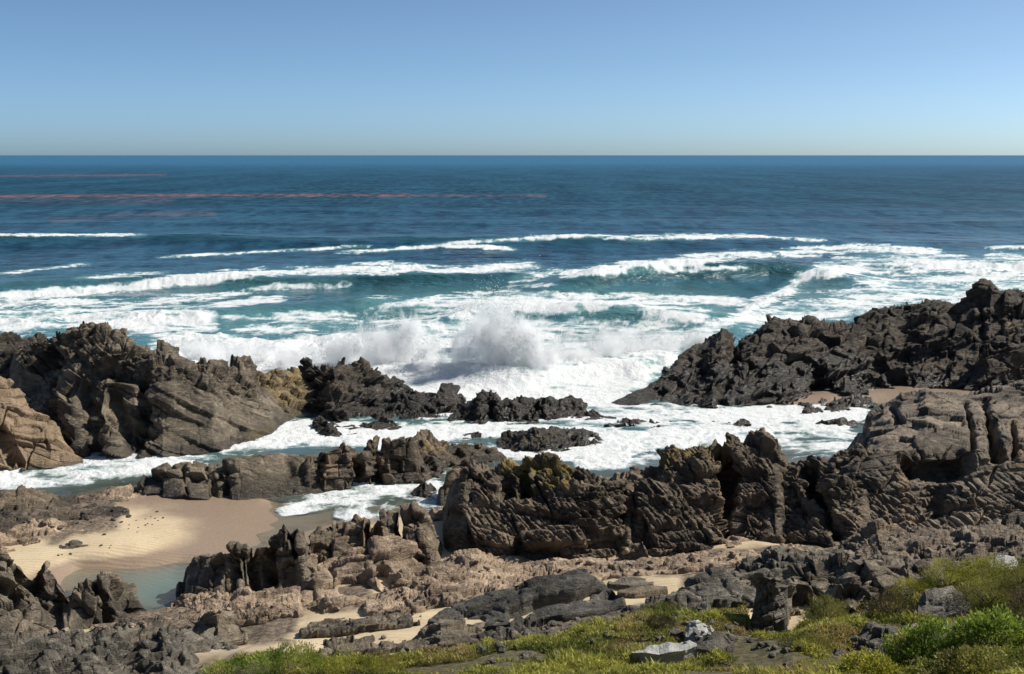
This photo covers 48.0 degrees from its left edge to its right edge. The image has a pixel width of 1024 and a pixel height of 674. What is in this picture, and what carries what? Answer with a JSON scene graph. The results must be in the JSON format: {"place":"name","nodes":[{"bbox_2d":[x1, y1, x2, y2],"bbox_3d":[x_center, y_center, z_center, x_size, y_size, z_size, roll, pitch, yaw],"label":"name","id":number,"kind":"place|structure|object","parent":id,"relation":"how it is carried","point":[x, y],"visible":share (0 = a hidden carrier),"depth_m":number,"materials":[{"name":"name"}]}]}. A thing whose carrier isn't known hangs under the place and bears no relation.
{"place":"outdoors","nodes":[
{"label":"outdoors","id":0,"kind":"place"},
{"bbox_2d":[0,155,1023,601],"bbox_3d":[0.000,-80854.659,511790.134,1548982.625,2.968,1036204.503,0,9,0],"label":"sea","id":1,"kind":"structure","parent":0,"point":[184,253],"depth_m":164.14,"materials":[{"name":"liquid"}]},
{"bbox_2d":[180,301,465,371],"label":"wave spray","id":2,"kind":"object","parent":1,"relation":"on","point":[381,355],"visible":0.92,"depth_m":80.50,"materials":[{"name":"liquid"}]},
{"bbox_2d":[439,255,573,376],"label":"wave spray","id":3,"kind":"object","parent":1,"relation":"on","point":[517,342],"visible":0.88,"depth_m":77.89,"materials":[{"name":"liquid"}]},
{"bbox_2d":[537,314,715,367],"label":"wave spray","id":4,"kind":"object","parent":1,"relation":"on","point":[643,342],"visible":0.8,"depth_m":83.08,"materials":[{"name":"liquid"}]},
{"bbox_2d":[0,0,1023,154],"label":"sky","id":5,"kind":"structure","parent":0,"point":[78,77],"materials":[{"name":"blue"}]},
{"bbox_2d":[5,385,1023,673],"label":"ground","id":6,"kind":"structure","parent":0,"point":[153,553],"depth_m":43.02,"materials":[{"name":"sand"}]},
{"bbox_2d":[0,331,46,378],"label":"rock shelf","id":7,"kind":"object","parent":6,"relation":"on","point":[11,342],"visible":0.35,"depth_m":74.56,"materials":[{"name":"stone"}]},
{"bbox_2d":[0,551,70,636],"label":"rock ridge","id":8,"kind":"object","parent":6,"relation":"on","point":[35,604],"visible":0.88,"depth_m":35.30,"materials":[{"name":"stone"}]},
{"bbox_2d":[0,376,82,488],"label":"rock outcrop","id":9,"kind":"object","parent":6,"relation":"on","point":[31,439],"visible":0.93,"depth_m":56.76,"materials":[{"name":"stone"}]},
{"bbox_2d":[0,518,83,552],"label":"rock shelf","id":10,"kind":"object","parent":6,"relation":"on","point":[33,531],"visible":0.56,"depth_m":44.56,"materials":[{"name":"stone"}]},
{"bbox_2d":[0,485,129,532],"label":"rock shelf","id":11,"kind":"object","parent":6,"relation":"on","point":[24,503],"visible":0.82,"depth_m":47.79,"materials":[{"name":"stone"}]},
{"bbox_2d":[59,539,88,548],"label":"boulder","id":12,"kind":"object","parent":6,"relation":"on","point":[74,543],"visible":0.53,"depth_m":43.50,"materials":[{"name":"stone"}]},
{"bbox_2d":[0,621,154,673],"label":"rock bed","id":13,"kind":"object","parent":6,"relation":"on","point":[101,650],"visible":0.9,"depth_m":30.16,"materials":[{"name":"stone"}]},
{"bbox_2d":[50,627,58,633],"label":"loose stone","id":14,"kind":"object","parent":13,"relation":"on","point":[53,629],"visible":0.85,"depth_m":31.71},
{"bbox_2d":[62,571,147,629],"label":"rock ridge","id":15,"kind":"object","parent":6,"relation":"on","point":[108,597],"visible":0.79,"depth_m":35.63,"materials":[{"name":"stone"}]},
{"bbox_2d":[78,484,145,503],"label":"rock shelf","id":16,"kind":"object","parent":6,"relation":"on","point":[119,493],"visible":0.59,"depth_m":50.75,"materials":[{"name":"stone"}]},
{"bbox_2d":[8,321,294,475],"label":"rock headland","id":17,"kind":"structure","parent":6,"relation":"on","point":[89,388],"depth_m":61.97,"materials":[{"name":"stone"}]},
{"bbox_2d":[114,614,192,643],"bbox_3d":[-10.372,8.650,33.047,2.594,1.450,4.199,-4,10,-21],"label":"rock ledge","id":18,"kind":"object","parent":6,"relation":"on","point":[156,623],"visible":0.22,"depth_m":33.43,"materials":[{"name":"stone"}]},
{"bbox_2d":[176,582,184,597],"bbox_3d":[-11.379,9.180,39.805,0.611,1.653,1.328,-3,10,-20],"label":"rock block","id":19,"kind":"object","parent":6,"relation":"on","point":[180,587],"visible":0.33,"depth_m":39.44,"materials":[{"name":"stone"}]},
{"bbox_2d":[128,626,240,673],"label":"rock bed","id":20,"kind":"object","parent":6,"relation":"on","point":[164,650],"visible":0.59,"depth_m":29.92,"materials":[{"name":"stone"}]},
{"bbox_2d":[192,609,247,645],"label":"boulder","id":21,"kind":"object","parent":6,"relation":"on","point":[224,622],"visible":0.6,"depth_m":32.44,"materials":[{"name":"stone"}]},
{"bbox_2d":[198,655,248,673],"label":"bush","id":22,"kind":"object","parent":6,"relation":"on","point":[224,665],"visible":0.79,"depth_m":27.02,"materials":[{"name":"green plant"}]},
{"bbox_2d":[136,453,324,502],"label":"rock slab","id":23,"kind":"object","parent":6,"relation":"on","point":[275,477],"visible":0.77,"depth_m":51.47,"materials":[{"name":"stone"}]},
{"bbox_2d":[166,586,303,627],"bbox_3d":[-8.883,8.832,36.676,5.264,1.908,4.703,0,9,0],"label":"rock rubble","id":24,"kind":"object","parent":6,"relation":"on","point":[247,597],"visible":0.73,"depth_m":36.06,"materials":[{"name":"stone"}]},
{"bbox_2d":[183,523,311,594],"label":"rock pillars","id":25,"kind":"object","parent":6,"relation":"on","point":[283,558],"visible":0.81,"depth_m":38.72,"materials":[{"name":"stone"}]},
{"bbox_2d":[256,367,315,416],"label":"rock shelf","id":26,"kind":"object","parent":6,"relation":"on","point":[291,391],"visible":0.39,"depth_m":69.53,"materials":[{"name":"stone"}]},
{"bbox_2d":[241,638,344,673],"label":"bush","id":27,"kind":"object","parent":6,"relation":"on","point":[278,655],"visible":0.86,"depth_m":25.62,"materials":[{"name":"green plant"}]},
{"bbox_2d":[287,356,409,421],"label":"rock outcrop","id":28,"kind":"object","parent":6,"relation":"on","point":[341,383],"visible":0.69,"depth_m":69.88,"materials":[{"name":"stone"}]},
{"bbox_2d":[293,634,406,656],"bbox_3d":[-4.305,8.375,30.095,3.176,1.322,2.362,-1,9,-8],"label":"rock ledge","id":29,"kind":"object","parent":6,"relation":"on","point":[366,644],"visible":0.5,"depth_m":29.73,"materials":[{"name":"stone"}]},
{"bbox_2d":[310,415,401,436],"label":"rock islet","id":30,"kind":"object","parent":6,"relation":"on","point":[322,425],"visible":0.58,"depth_m":64.00,"materials":[{"name":"stone"}]},
{"bbox_2d":[299,611,419,638],"bbox_3d":[-4.324,8.470,32.636,3.464,1.392,1.937,-2,9,-12],"label":"rock ledge","id":31,"kind":"object","parent":6,"relation":"on","point":[330,627],"visible":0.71,"depth_m":32.00,"materials":[{"name":"stone"}]},
{"bbox_2d":[292,535,428,613],"bbox_3d":[-4.859,8.034,38.413,5.393,2.179,5.970,-3,9,-18],"label":"rock outcrop","id":32,"kind":"object","parent":6,"relation":"on","point":[394,559],"visible":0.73,"depth_m":37.88,"materials":[{"name":"stone"}]},
{"bbox_2d":[316,645,404,673],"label":"bush","id":33,"kind":"object","parent":6,"relation":"on","point":[366,660],"visible":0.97,"depth_m":24.42,"materials":[{"name":"green plant"}]},
{"bbox_2d":[301,435,421,496],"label":"rock pillars","id":34,"kind":"object","parent":6,"relation":"on","point":[390,462],"visible":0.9,"depth_m":53.27,"materials":[{"name":"stone"}]},
{"bbox_2d":[293,501,442,585],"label":"rock pillars","id":35,"kind":"object","parent":6,"relation":"on","point":[337,538],"visible":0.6,"depth_m":40.43,"materials":[{"name":"stone"}]},
{"bbox_2d":[300,401,453,422],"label":"rock ledge","id":36,"kind":"object","parent":6,"relation":"on","point":[375,412],"visible":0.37,"depth_m":67.22,"materials":[{"name":"stone"}]},
{"bbox_2d":[412,482,436,503],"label":"rock islet","id":37,"kind":"object","parent":6,"relation":"on","point":[424,490],"visible":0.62,"depth_m":51.47,"materials":[{"name":"stone"}]},
{"bbox_2d":[384,383,465,415],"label":"rock outcrop","id":38,"kind":"object","parent":6,"relation":"on","point":[447,396],"visible":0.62,"depth_m":68.45,"materials":[{"name":"stone"}]},
{"bbox_2d":[427,506,444,520],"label":"rock ledge","id":39,"kind":"object","parent":6,"relation":"on","point":[436,514],"visible":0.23,"depth_m":46.38,"materials":[{"name":"stone"}]},
{"bbox_2d":[400,618,498,652],"bbox_3d":[-1.571,8.035,29.681,2.640,1.546,2.882,0,9,0],"label":"boulder","id":40,"kind":"object","parent":6,"relation":"on","point":[443,633],"visible":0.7,"depth_m":29.08,"materials":[{"name":"stone"}]},
{"bbox_2d":[436,459,469,508],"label":"rock block","id":41,"kind":"object","parent":6,"relation":"on","point":[452,474],"visible":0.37,"depth_m":50.39,"materials":[{"name":"stone"}]},
{"bbox_2d":[403,429,506,484],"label":"rock ridge","id":42,"kind":"object","parent":6,"relation":"on","point":[438,459],"visible":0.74,"depth_m":56.47,"materials":[{"name":"stone"}]},
{"bbox_2d":[463,431,490,438],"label":"rock islet","id":43,"kind":"object","parent":6,"relation":"on","point":[477,434],"visible":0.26,"depth_m":62.03,"materials":[{"name":"stone"}]},
{"bbox_2d":[476,645,485,653],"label":"loose stone","id":44,"kind":"object","parent":6,"relation":"on","point":[481,648],"visible":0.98,"depth_m":25.99,"materials":[{"name":"stone"}]},
{"bbox_2d":[487,657,496,663],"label":"loose stone","id":45,"kind":"object","parent":6,"relation":"on","point":[491,660],"visible":1,"depth_m":24.32,"materials":[{"name":"stone"}]},
{"bbox_2d":[494,641,507,650],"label":"loose stone","id":46,"kind":"object","parent":6,"relation":"on","point":[498,645],"visible":0.62,"depth_m":26.19,"materials":[{"name":"stone"}]},
{"bbox_2d":[497,648,505,653],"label":"loose stone","id":47,"kind":"object","parent":6,"relation":"on","point":[501,650],"visible":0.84,"depth_m":25.82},
{"bbox_2d":[427,569,625,631],"bbox_3d":[0.402,7.767,32.868,5.656,1.983,4.868,0,9,0],"label":"boulder","id":48,"kind":"object","parent":6,"relation":"on","point":[548,598],"visible":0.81,"depth_m":32.36,"materials":[{"name":"stone"}]},
{"bbox_2d":[522,651,535,658],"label":"loose stone","id":49,"kind":"object","parent":6,"relation":"on","point":[526,654],"visible":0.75,"depth_m":24.94,"materials":[{"name":"stone"}]},
{"bbox_2d":[448,389,615,424],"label":"rock ridge","id":50,"kind":"object","parent":6,"relation":"on","point":[483,407],"visible":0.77,"depth_m":66.60,"materials":[{"name":"stone"}]},
{"bbox_2d":[442,451,647,560],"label":"ribbed ridge","id":51,"kind":"structure","parent":6,"relation":"on","point":[543,505],"depth_m":40.34,"materials":[{"name":"stone"}]},
{"bbox_2d":[496,426,603,464],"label":"rock islet","id":52,"kind":"object","parent":6,"relation":"on","point":[542,439],"visible":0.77,"depth_m":60.13,"materials":[{"name":"stone"}]},
{"bbox_2d":[550,621,562,625],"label":"loose stone","id":53,"kind":"object","parent":6,"relation":"on","point":[555,623],"visible":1,"depth_m":29.85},
{"bbox_2d":[486,592,710,641],"bbox_3d":[2.367,7.507,29.947,6.173,1.875,3.609,0,9,0],"label":"rock ledge","id":54,"kind":"object","parent":6,"relation":"on","point":[519,623],"visible":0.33,"depth_m":30.14,"materials":[{"name":"stone"}]},
{"bbox_2d":[363,532,847,616],"bbox_3d":[3.848,7.550,38.329,18.048,1.967,7.165,-2,9,-12],"label":"rock rubble","id":55,"kind":"object","parent":6,"relation":"on","point":[459,582],"visible":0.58,"depth_m":37.03,"materials":[{"name":"stone"}]},
{"bbox_2d":[412,580,418,585],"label":"loose stone","id":56,"kind":"object","parent":55,"relation":"on","point":[414,582],"visible":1,"depth_m":35.86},
{"bbox_2d":[586,559,594,564],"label":"loose stone","id":57,"kind":"object","parent":55,"relation":"on","point":[590,562],"visible":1,"depth_m":38.05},
{"bbox_2d":[223,566,1023,673],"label":"grass","id":58,"kind":"structure","parent":6,"relation":"on","point":[609,661],"depth_m":25.79,"materials":[{"name":"plant"}]},
{"bbox_2d":[724,625,733,630],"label":"loose stone","id":59,"kind":"object","parent":58,"relation":"on","point":[729,627],"visible":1,"depth_m":26.93,"materials":[{"name":"stone"}]},
{"bbox_2d":[608,577,653,589],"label":"flat stone","id":60,"kind":"object","parent":6,"relation":"on","point":[623,583],"visible":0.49,"depth_m":34.63,"materials":[{"name":"stone"}]},
{"bbox_2d":[617,585,667,598],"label":"flat stone","id":61,"kind":"object","parent":6,"relation":"on","point":[640,592],"visible":0.38,"depth_m":33.49,"materials":[{"name":"stone"}]},
{"bbox_2d":[632,599,679,612],"bbox_3d":[3.830,7.105,29.925,1.472,0.446,1.128,0,9,0],"label":"bush","id":62,"kind":"object","parent":6,"relation":"on","point":[658,603],"visible":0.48,"depth_m":30.03,"materials":[{"name":"green plant"}]},
{"bbox_2d":[644,611,677,628],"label":"bush","id":63,"kind":"object","parent":6,"relation":"on","point":[655,618],"visible":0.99,"depth_m":27.40,"materials":[{"name":"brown plant"}]},
{"bbox_2d":[631,640,696,664],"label":"white stone","id":64,"kind":"object","parent":6,"relation":"on","point":[667,652],"visible":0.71,"depth_m":24.43,"materials":[{"name":"stone"}]},
{"bbox_2d":[669,628,683,637],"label":"loose stone","id":65,"kind":"object","parent":6,"relation":"on","point":[675,632],"visible":0.97,"depth_m":26.76,"materials":[{"name":"stone"}]},
{"bbox_2d":[604,417,750,427],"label":"rock islet","id":66,"kind":"object","parent":6,"relation":"on","point":[623,422],"visible":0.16,"depth_m":65.06,"materials":[{"name":"stone"}]},
{"bbox_2d":[684,620,707,641],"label":"white stone","id":67,"kind":"object","parent":6,"relation":"on","point":[697,625],"visible":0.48,"depth_m":26.54,"materials":[{"name":"stone"}]},
{"bbox_2d":[693,630,699,636],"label":"loose stone","id":68,"kind":"object","parent":67,"relation":"on","point":[695,632],"visible":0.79,"depth_m":26.32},
{"bbox_2d":[665,567,755,608],"bbox_3d":[5.454,7.355,32.378,3.455,1.554,3.517,0,9,0],"label":"boulder","id":69,"kind":"object","parent":6,"relation":"on","point":[718,587],"visible":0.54,"depth_m":31.80,"materials":[{"name":"stone"}]},
{"bbox_2d":[706,619,714,625],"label":"loose stone","id":70,"kind":"object","parent":6,"relation":"on","point":[711,621],"visible":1,"depth_m":27.44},
{"bbox_2d":[694,632,734,657],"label":"boulder","id":71,"kind":"object","parent":6,"relation":"on","point":[716,639],"visible":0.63,"depth_m":25.42,"materials":[{"name":"stone"}]},
{"bbox_2d":[726,633,738,641],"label":"loose stone","id":72,"kind":"object","parent":71,"relation":"on","point":[732,637],"visible":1,"depth_m":25.69,"materials":[{"name":"stone"}]},
{"bbox_2d":[746,637,753,642],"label":"loose stone","id":73,"kind":"object","parent":6,"relation":"on","point":[749,640],"visible":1,"depth_m":26.15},
{"bbox_2d":[750,567,789,633],"bbox_3d":[6.495,6.965,28.854,1.059,2.714,2.354,3,9,18],"label":"rock pillar","id":74,"kind":"object","parent":6,"relation":"on","point":[771,611],"visible":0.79,"depth_m":28.20,"materials":[{"name":"stone"}]},
{"bbox_2d":[769,652,775,657],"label":"loose stone","id":75,"kind":"object","parent":6,"relation":"on","point":[772,654],"visible":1,"depth_m":24.64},
{"bbox_2d":[771,644,778,649],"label":"loose stone","id":76,"kind":"object","parent":6,"relation":"on","point":[774,647],"visible":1,"depth_m":24.94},
{"bbox_2d":[782,647,789,652],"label":"loose stone","id":77,"kind":"object","parent":6,"relation":"on","point":[785,650],"visible":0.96,"depth_m":24.76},
{"bbox_2d":[730,545,845,585],"bbox_3d":[8.469,7.357,35.593,5.946,1.657,4.705,0,9,0],"label":"rock outcrop","id":78,"kind":"object","parent":6,"relation":"on","point":[782,557],"visible":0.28,"depth_m":35.79,"materials":[{"name":"stone"}]},
{"bbox_2d":[784,661,791,666],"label":"loose stone","id":79,"kind":"object","parent":6,"relation":"on","point":[788,662],"visible":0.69,"depth_m":24.02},
{"bbox_2d":[776,630,836,652],"bbox_3d":[6.451,6.676,25.098,1.386,0.495,1.005,0,9,0],"label":"bush","id":80,"kind":"object","parent":6,"relation":"on","point":[815,637],"visible":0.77,"depth_m":25.11,"materials":[{"name":"green plant"}]},
{"bbox_2d":[759,443,870,546],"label":"ribbed ridge","id":81,"kind":"structure","parent":6,"relation":"on","point":[818,491],"depth_m":40.40,"materials":[{"name":"stone"}]},
{"bbox_2d":[612,278,1023,408],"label":"rock headland","id":82,"kind":"structure","parent":6,"relation":"on","point":[926,343],"depth_m":75.26,"materials":[{"name":"stone"}]},
{"bbox_2d":[766,392,879,413],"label":"rock islet","id":83,"kind":"object","parent":6,"relation":"on","point":[855,400],"visible":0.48,"depth_m":69.32,"materials":[{"name":"stone"}]},
{"bbox_2d":[797,593,850,623],"bbox_3d":[7.527,6.612,27.814,1.500,0.806,1.367,0,9,0],"label":"bush","id":84,"kind":"object","parent":6,"relation":"on","point":[840,611],"visible":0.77,"depth_m":27.85,"materials":[{"name":"green plant"}]},
{"bbox_2d":[809,417,863,441],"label":"rock islet","id":85,"kind":"object","parent":6,"relation":"on","point":[841,421],"visible":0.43,"depth_m":64.83,"materials":[{"name":"stone"}]},
{"bbox_2d":[833,648,845,655],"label":"loose stone","id":86,"kind":"object","parent":6,"relation":"on","point":[838,651],"visible":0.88,"depth_m":24.80,"materials":[{"name":"stone"}]},
{"bbox_2d":[840,377,868,395],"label":"rock fin","id":87,"kind":"object","parent":6,"relation":"on","point":[848,387],"visible":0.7,"depth_m":71.63,"materials":[{"name":"stone"}]},
{"bbox_2d":[782,552,945,619],"bbox_3d":[8.865,7.073,30.980,5.530,2.560,4.804,0,9,0],"label":"rock outcrop","id":88,"kind":"object","parent":6,"relation":"on","point":[835,576],"visible":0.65,"depth_m":30.30,"materials":[{"name":"stone"}]},
{"bbox_2d":[861,621,879,634],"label":"boulder","id":89,"kind":"object","parent":6,"relation":"on","point":[867,627],"visible":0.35,"depth_m":25.86,"materials":[{"name":"stone"}]},
{"bbox_2d":[829,646,914,673],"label":"bush","id":90,"kind":"object","parent":6,"relation":"on","point":[876,660],"visible":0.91,"depth_m":19.88,"materials":[{"name":"green plant"}]},
{"bbox_2d":[862,581,916,620],"bbox_3d":[9.015,6.243,27.174,1.410,1.039,1.208,5,10,27],"label":"bush","id":91,"kind":"object","parent":6,"relation":"on","point":[900,599],"visible":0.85,"depth_m":27.19,"materials":[{"name":"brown plant"}]},
{"bbox_2d":[826,613,971,666],"bbox_3d":[8.676,6.979,25.468,5.323,1.674,2.619,-3,9,-16],"label":"rock slab","id":92,"kind":"object","parent":6,"relation":"on","point":[873,636],"visible":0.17,"depth_m":25.38,"materials":[{"name":"stone"}]},
{"bbox_2d":[874,614,959,670],"bbox_3d":[8.014,5.978,22.464,1.749,1.157,1.513,0,9,0],"label":"bush","id":93,"kind":"object","parent":6,"relation":"on","point":[901,645],"visible":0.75,"depth_m":22.39,"materials":[{"name":"green plant"}]},
{"bbox_2d":[888,575,948,594],"bbox_3d":[10.402,6.404,29.178,1.858,0.637,1.393,0,9,0],"label":"bush","id":94,"kind":"object","parent":6,"relation":"on","point":[916,583],"visible":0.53,"depth_m":29.19,"materials":[{"name":"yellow plant"}]},
{"bbox_2d":[828,380,1023,541],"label":"rock slab","id":95,"kind":"object","parent":6,"relation":"on","point":[938,460],"visible":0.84,"depth_m":41.84,"materials":[{"name":"stone"}]},
{"bbox_2d":[840,511,1023,571],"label":"rock outcrop","id":96,"kind":"object","parent":6,"relation":"on","point":[878,536],"visible":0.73,"depth_m":35.91,"materials":[{"name":"stone"}]},
{"bbox_2d":[1009,540,1018,544],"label":"loose stone","id":97,"kind":"object","parent":96,"relation":"on","point":[1014,542],"visible":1,"depth_m":34.90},
{"bbox_2d":[914,585,970,621],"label":"boulder","id":98,"kind":"object","parent":6,"relation":"on","point":[937,603],"visible":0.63,"depth_m":26.75,"materials":[{"name":"stone"}]},
{"bbox_2d":[916,556,976,590],"bbox_3d":[11.256,6.088,29.469,1.828,0.997,1.546,0,9,0],"label":"bush","id":99,"kind":"object","parent":6,"relation":"on","point":[951,573],"visible":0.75,"depth_m":29.50,"materials":[{"name":"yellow plant"}]},
{"bbox_2d":[902,643,1023,673],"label":"bush","id":100,"kind":"object","parent":6,"relation":"on","point":[971,657],"visible":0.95,"depth_m":19.20,"materials":[{"name":"green plant"}]},
{"bbox_2d":[955,553,1014,581],"bbox_3d":[12.204,5.895,29.363,1.670,0.981,1.346,6,11,32],"label":"bush","id":101,"kind":"object","parent":6,"relation":"on","point":[993,563],"visible":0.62,"depth_m":29.40,"materials":[{"name":"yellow plant"}]},
{"bbox_2d":[950,602,1023,651],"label":"bush","id":102,"kind":"object","parent":6,"relation":"on","point":[982,625],"visible":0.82,"depth_m":21.90,"materials":[{"name":"green plant"}]},
{"bbox_2d":[952,567,1023,613],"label":"bush","id":103,"kind":"object","parent":6,"relation":"on","point":[980,586],"visible":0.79,"depth_m":26.73,"materials":[{"name":"green plant"}]},
{"bbox_2d":[963,343,1023,390],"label":"rock fin","id":104,"kind":"object","parent":6,"relation":"on","point":[1001,367],"visible":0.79,"depth_m":72.12,"materials":[{"name":"stone"}]},
{"bbox_2d":[989,555,1017,568],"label":"white stone","id":105,"kind":"object","parent":6,"relation":"on","point":[1006,558],"visible":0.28,"depth_m":31.67,"materials":[{"name":"stone"}]},
{"bbox_2d":[998,555,1023,588],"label":"bush","id":106,"kind":"object","parent":6,"relation":"on","point":[1014,571],"visible":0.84,"depth_m":28.20,"materials":[{"name":"green plant"}]},
{"bbox_2d":[1002,581,1023,618],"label":"bush","id":107,"kind":"object","parent":6,"relation":"on","point":[1017,597],"visible":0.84,"depth_m":25.39,"materials":[{"name":"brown plant"}]},
{"bbox_2d":[617,427,787,559],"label":"ribbed ridge","id":108,"kind":"structure","parent":0,"point":[695,498],"depth_m":41.17,"materials":[{"name":"stone"}]},
{"bbox_2d":[621,547,629,554],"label":"loose stone","id":109,"kind":"object","parent":108,"relation":"on","point":[626,550],"visible":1,"depth_m":38.87,"materials":[{"name":"stone"}]}
]}

